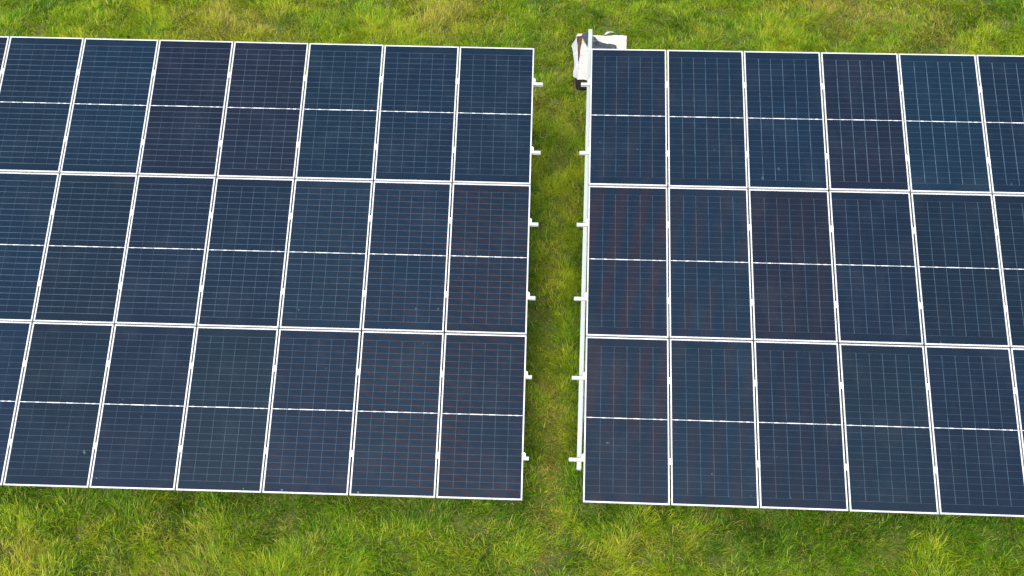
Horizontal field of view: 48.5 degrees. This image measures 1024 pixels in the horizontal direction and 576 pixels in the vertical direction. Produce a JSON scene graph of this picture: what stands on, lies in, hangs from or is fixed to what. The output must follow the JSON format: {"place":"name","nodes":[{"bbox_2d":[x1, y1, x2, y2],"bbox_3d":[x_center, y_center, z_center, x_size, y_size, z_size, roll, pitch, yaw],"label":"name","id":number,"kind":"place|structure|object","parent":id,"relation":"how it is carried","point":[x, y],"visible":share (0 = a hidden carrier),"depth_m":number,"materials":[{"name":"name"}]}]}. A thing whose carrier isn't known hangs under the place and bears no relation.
{"place":"outdoors","nodes":[
{"label":"outdoors","id":0,"kind":"place"},
{"bbox_2d":[0,0,1023,575],"bbox_3d":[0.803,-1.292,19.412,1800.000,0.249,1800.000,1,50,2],"label":"ground","id":1,"kind":"structure","parent":0,"point":[548,442],"depth_m":15.86,"materials":[{"name":"green plant"}]},
{"bbox_2d":[0,68,542,460],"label":"mounting rack","id":2,"kind":"object","parent":1,"relation":"on","point":[533,224],"visible":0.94,"depth_m":16.09,"materials":[{"name":"metal"}]},
{"bbox_2d":[0,36,9,82],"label":"solar panel","id":3,"kind":"object","parent":2,"relation":"attached to","point":[4,42],"visible":1,"depth_m":17.39,"materials":[{"name":"glass"}]},
{"bbox_2d":[0,321,31,484],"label":"solar panel","id":4,"kind":"object","parent":2,"relation":"attached to","point":[14,339],"visible":1,"depth_m":15.63,"materials":[{"name":"glass"}]},
{"bbox_2d":[0,172,59,321],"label":"solar panel","id":5,"kind":"object","parent":2,"relation":"attached to","point":[27,201],"visible":1,"depth_m":16.33,"materials":[{"name":"glass"}]},
{"bbox_2d":[0,36,83,172],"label":"solar panel","id":6,"kind":"object","parent":2,"relation":"attached to","point":[38,83],"visible":1,"depth_m":17.08,"materials":[{"name":"glass"}]},
{"bbox_2d":[3,322,113,487],"bbox_3d":[-6.165,1.569,15.498,1.134,0.036,2.279,1,70,1],"label":"solar panel","id":7,"kind":"object","parent":2,"relation":"attached to","point":[55,429],"visible":1,"depth_m":15.47,"materials":[{"name":"glass"}]},
{"bbox_2d":[33,173,137,323],"bbox_3d":[-6.096,-0.589,16.285,1.134,0.037,2.279,1,70,1],"label":"solar panel","id":8,"kind":"object","parent":2,"relation":"attached to","point":[82,271],"visible":1,"depth_m":16.25,"materials":[{"name":"glass"}]},
{"bbox_2d":[60,38,158,174],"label":"solar panel","id":9,"kind":"object","parent":2,"relation":"attached to","point":[107,122],"visible":1,"depth_m":17.04,"materials":[{"name":"glass"}]},
{"bbox_2d":[89,324,195,489],"bbox_3d":[-5.013,1.599,15.480,1.134,0.035,2.279,2,70,1],"label":"solar panel","id":10,"kind":"object","parent":2,"relation":"attached to","point":[140,431],"visible":1,"depth_m":15.45,"materials":[{"name":"glass"}]},
{"bbox_2d":[115,175,215,325],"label":"solar panel","id":11,"kind":"object","parent":2,"relation":"attached to","point":[163,271],"visible":1,"depth_m":16.23,"materials":[{"name":"glass"}]},
{"bbox_2d":[139,40,233,176],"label":"solar panel","id":12,"kind":"object","parent":2,"relation":"attached to","point":[184,124],"visible":1,"depth_m":17.02,"materials":[{"name":"glass"}]},
{"bbox_2d":[176,327,278,492],"bbox_3d":[-3.860,1.630,15.462,1.134,0.039,2.279,1,70,1],"label":"solar panel","id":13,"kind":"object","parent":2,"relation":"attached to","point":[225,434],"visible":1,"depth_m":15.43,"materials":[{"name":"glass"}]},
{"bbox_2d":[197,177,293,327],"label":"solar panel","id":14,"kind":"object","parent":2,"relation":"attached to","point":[243,278],"visible":1,"depth_m":16.22,"materials":[{"name":"glass"}]},
{"bbox_2d":[217,41,308,178],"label":"solar panel","id":15,"kind":"object","parent":2,"relation":"attached to","point":[261,128],"visible":1,"depth_m":17.00,"materials":[{"name":"glass"}]},
{"bbox_2d":[262,329,360,494],"bbox_3d":[-2.708,1.660,15.443,1.134,0.035,2.279,2,70,1],"label":"solar panel","id":16,"kind":"object","parent":2,"relation":"attached to","point":[310,437],"visible":1,"depth_m":15.41,"materials":[{"name":"glass"}]},
{"bbox_2d":[280,179,372,330],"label":"solar panel","id":17,"kind":"object","parent":2,"relation":"attached to","point":[324,282],"visible":1,"depth_m":16.20,"materials":[{"name":"glass"}]},
{"bbox_2d":[296,43,383,180],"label":"solar panel","id":18,"kind":"object","parent":2,"relation":"attached to","point":[338,130],"visible":1,"depth_m":16.98,"materials":[{"name":"glass"}]},
{"bbox_2d":[349,331,443,497],"bbox_3d":[-1.551,1.690,15.422,1.134,0.037,2.279,2,70,1],"label":"solar panel","id":19,"kind":"object","parent":2,"relation":"attached to","point":[395,443],"visible":1,"depth_m":15.39,"materials":[{"name":"glass"}]},
{"bbox_2d":[362,181,451,332],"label":"solar panel","id":20,"kind":"object","parent":2,"relation":"attached to","point":[406,279],"visible":1,"depth_m":16.18,"materials":[{"name":"glass"}]},
{"bbox_2d":[374,45,458,182],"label":"solar panel","id":21,"kind":"object","parent":2,"relation":"attached to","point":[416,130],"visible":1,"depth_m":16.96,"materials":[{"name":"glass"}]},
{"bbox_2d":[436,333,526,500],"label":"solar panel","id":22,"kind":"object","parent":2,"relation":"attached to","point":[481,443],"visible":1,"depth_m":15.38,"materials":[{"name":"glass"}]},
{"bbox_2d":[445,183,530,334],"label":"solar panel","id":23,"kind":"object","parent":2,"relation":"attached to","point":[487,287],"visible":1,"depth_m":16.16,"materials":[{"name":"glass"}]},
{"bbox_2d":[453,47,533,184],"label":"solar panel","id":24,"kind":"object","parent":2,"relation":"attached to","point":[493,138],"visible":1,"depth_m":16.95,"materials":[{"name":"glass"}]},
{"bbox_2d":[571,31,626,94],"bbox_3d":[1.653,-4.272,21.590,1.063,0.497,1.446,1,50,2],"label":"wrapped crate","id":25,"kind":"object","parent":1,"relation":"on","point":[579,46],"visible":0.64,"depth_m":21.58,"materials":[{"name":"white plastic wrap"},{"name":"wood"},{"name":"black plastic"}]},
{"bbox_2d":[569,29,1023,474],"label":"mounting rack","id":26,"kind":"object","parent":1,"relation":"on","point":[582,375],"visible":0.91,"depth_m":16.06,"materials":[{"name":"metal"}]},
{"bbox_2d":[583,337,669,504],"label":"solar panel","id":27,"kind":"object","parent":26,"relation":"attached to","point":[626,434],"visible":1,"depth_m":15.26,"materials":[{"name":"glass"}]},
{"bbox_2d":[586,186,668,337],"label":"solar panel","id":28,"kind":"object","parent":26,"relation":"attached to","point":[627,272],"visible":1,"depth_m":16.05,"materials":[{"name":"glass"}]},
{"bbox_2d":[589,49,666,186],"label":"solar panel","id":29,"kind":"object","parent":26,"relation":"attached to","point":[628,128],"visible":1,"depth_m":16.84,"materials":[{"name":"glass"}]},
{"bbox_2d":[667,50,747,188],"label":"solar panel","id":30,"kind":"object","parent":26,"relation":"attached to","point":[706,129],"visible":1,"depth_m":16.80,"materials":[{"name":"glass"}]},
{"bbox_2d":[668,187,752,339],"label":"solar panel","id":31,"kind":"object","parent":26,"relation":"attached to","point":[709,278],"visible":1,"depth_m":16.00,"materials":[{"name":"glass"}]},
{"bbox_2d":[670,339,758,507],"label":"solar panel","id":32,"kind":"object","parent":26,"relation":"attached to","point":[713,428],"visible":1,"depth_m":15.21,"materials":[{"name":"glass"}]},
{"bbox_2d":[744,51,827,190],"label":"solar panel","id":33,"kind":"object","parent":26,"relation":"attached to","point":[785,135],"visible":1,"depth_m":16.75,"materials":[{"name":"glass"}]},
{"bbox_2d":[748,189,837,342],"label":"solar panel","id":34,"kind":"object","parent":26,"relation":"attached to","point":[793,292],"visible":1,"depth_m":15.95,"materials":[{"name":"glass"}]},
{"bbox_2d":[754,341,847,510],"bbox_3d":[3.848,1.817,15.188,1.134,0.035,2.279,1,70,3],"label":"solar panel","id":35,"kind":"object","parent":26,"relation":"attached to","point":[800,444],"visible":1,"depth_m":15.16,"materials":[{"name":"glass"}]},
{"bbox_2d":[821,52,909,191],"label":"solar panel","id":36,"kind":"object","parent":26,"relation":"attached to","point":[865,134],"visible":1,"depth_m":16.69,"materials":[{"name":"glass"}]},
{"bbox_2d":[829,191,922,344],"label":"solar panel","id":37,"kind":"object","parent":26,"relation":"attached to","point":[876,283],"visible":1,"depth_m":15.90,"materials":[{"name":"glass"}]},
{"bbox_2d":[839,344,938,513],"bbox_3d":[5.002,1.849,15.135,1.134,0.037,2.279,1,70,3],"label":"solar panel","id":38,"kind":"object","parent":26,"relation":"attached to","point":[888,442],"visible":1,"depth_m":15.11,"materials":[{"name":"glass"}]},
{"bbox_2d":[898,54,990,193],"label":"solar panel","id":39,"kind":"object","parent":26,"relation":"attached to","point":[944,130],"visible":1,"depth_m":16.64,"materials":[{"name":"glass"}]},
{"bbox_2d":[911,193,1009,346],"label":"solar panel","id":40,"kind":"object","parent":26,"relation":"attached to","point":[960,278],"visible":1,"depth_m":15.85,"materials":[{"name":"glass"}]},
{"bbox_2d":[924,346,1023,516],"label":"solar panel","id":41,"kind":"object","parent":26,"relation":"attached to","point":[978,459],"visible":1,"depth_m":15.06,"materials":[{"name":"glass"}]},
{"bbox_2d":[976,55,1023,194],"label":"solar panel","id":42,"kind":"object","parent":26,"relation":"attached to","point":[1001,80],"visible":1,"depth_m":16.65,"materials":[{"name":"glass"}]},
{"bbox_2d":[992,194,1023,347],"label":"solar panel","id":43,"kind":"object","parent":26,"relation":"attached to","point":[1009,215],"visible":1,"depth_m":15.89,"materials":[{"name":"glass"}]},
{"bbox_2d":[1010,348,1023,463],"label":"solar panel","id":44,"kind":"object","parent":26,"relation":"attached to","point":[1017,357],"visible":1,"depth_m":15.27,"materials":[{"name":"glass"}]}
]}

